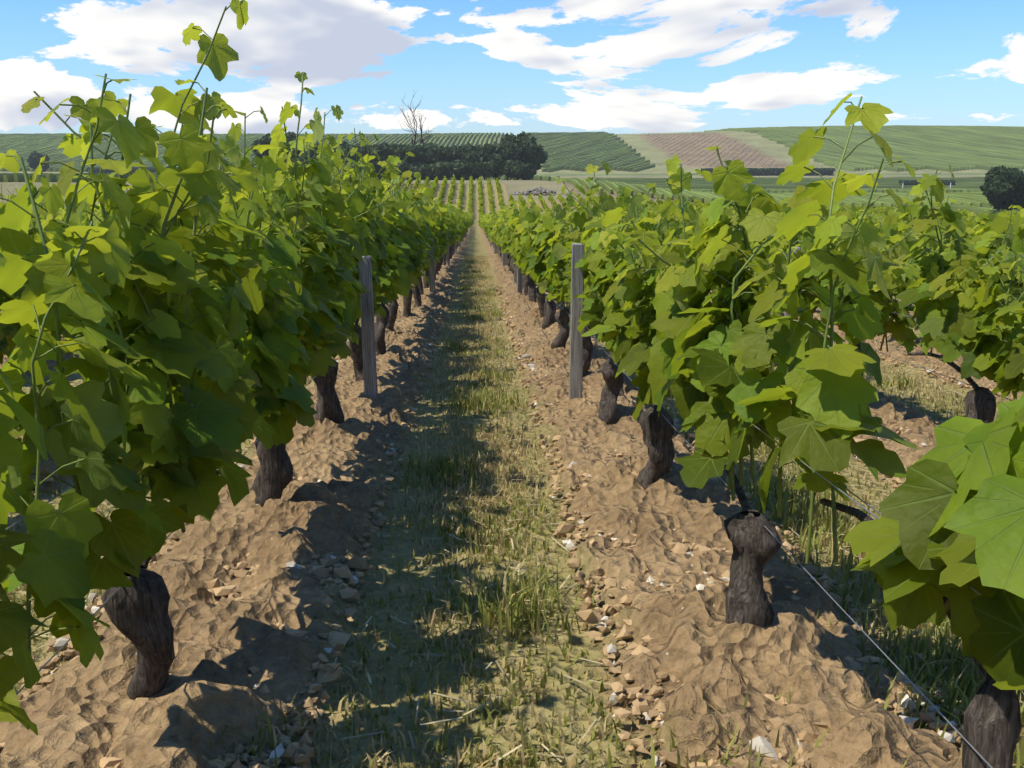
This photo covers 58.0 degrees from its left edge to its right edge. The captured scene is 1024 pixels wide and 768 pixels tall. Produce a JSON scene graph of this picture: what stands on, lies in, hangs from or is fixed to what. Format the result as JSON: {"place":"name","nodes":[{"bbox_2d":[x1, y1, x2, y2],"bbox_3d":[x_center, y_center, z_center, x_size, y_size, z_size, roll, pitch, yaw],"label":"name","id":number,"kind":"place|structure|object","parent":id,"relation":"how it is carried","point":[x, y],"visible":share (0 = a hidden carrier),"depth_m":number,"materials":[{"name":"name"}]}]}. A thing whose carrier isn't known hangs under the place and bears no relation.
{"place":"outdoors","nodes":[
{"label":"outdoors","id":0,"kind":"place"},
{"bbox_2d":[5,282,1011,767],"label":"trellis wires","id":1,"kind":"object","parent":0,"point":[735,494],"visible":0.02,"depth_m":1.61,"materials":[{"name":"grey metal"}]},
{"bbox_2d":[0,131,1023,767],"bbox_3d":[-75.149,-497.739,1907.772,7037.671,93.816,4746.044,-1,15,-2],"label":"ground","id":2,"kind":"structure","parent":0,"point":[78,713],"depth_m":2.44,"materials":[{"name":"soil"}]},
{"bbox_2d":[0,285,1021,767],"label":"stones","id":3,"kind":"object","parent":2,"relation":"on","point":[300,753],"visible":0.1,"depth_m":2.36,"materials":[{"name":"beige stone"}]},
{"bbox_2d":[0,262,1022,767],"bbox_3d":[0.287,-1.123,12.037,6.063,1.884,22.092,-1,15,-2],"label":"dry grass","id":4,"kind":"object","parent":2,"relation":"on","point":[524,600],"visible":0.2,"depth_m":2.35,"materials":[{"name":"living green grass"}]},
{"bbox_2d":[0,0,1023,767],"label":"vines","id":5,"kind":"object","parent":2,"relation":"on","point":[166,300],"visible":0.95,"depth_m":1.82,"materials":[{"name":"green plant"}]},
{"bbox_2d":[0,125,1023,214],"bbox_3d":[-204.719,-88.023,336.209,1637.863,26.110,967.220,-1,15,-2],"label":"fields","id":6,"kind":"structure","parent":2,"relation":"on","point":[941,148],"depth_m":373.56,"materials":[{"name":"green plant"}]},
{"bbox_2d":[0,167,1023,348],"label":"vines","id":7,"kind":"object","parent":2,"relation":"on","point":[422,215],"visible":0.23,"depth_m":8.88,"materials":[{"name":"green plant"}]},
{"bbox_2d":[86,167,955,184],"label":"trimmed hedges","id":8,"kind":"object","parent":2,"relation":"on","point":[829,171],"visible":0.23,"depth_m":314.50,"materials":[{"name":"green plant"}]},
{"bbox_2d":[27,91,1023,209],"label":"trees","id":9,"kind":"object","parent":2,"relation":"on","point":[523,155],"visible":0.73,"depth_m":161.98,"materials":[{"name":"green plant"}]},
{"bbox_2d":[46,203,1017,256],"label":"vines","id":10,"kind":"object","parent":2,"relation":"on","point":[488,222],"visible":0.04,"depth_m":30.03,"materials":[{"name":"green plant"}]},
{"bbox_2d":[508,187,567,195],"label":"stone heap","id":11,"kind":"object","parent":2,"relation":"on","point":[537,190],"visible":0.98,"depth_m":130.48,"materials":[{"name":"grey stone"}]},
{"bbox_2d":[217,176,988,227],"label":"distant vines","id":12,"kind":"object","parent":2,"relation":"on","point":[699,207],"visible":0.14,"depth_m":121.98,"materials":[{"name":"green plant"}]},
{"bbox_2d":[358,221,882,400],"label":"trellis posts","id":13,"kind":"object","parent":2,"relation":"on","point":[369,348],"visible":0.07,"depth_m":4.92,"materials":[{"name":"grey wood"}]},
{"bbox_2d":[0,255,1023,767],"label":"grass","id":14,"kind":"structure","parent":0,"point":[448,475],"depth_m":2.59,"materials":[{"name":"green plant"}]},
{"bbox_2d":[0,0,1023,134],"label":"sky","id":15,"kind":"structure","parent":0,"point":[476,66],"materials":[{"name":"blue"}]}
]}

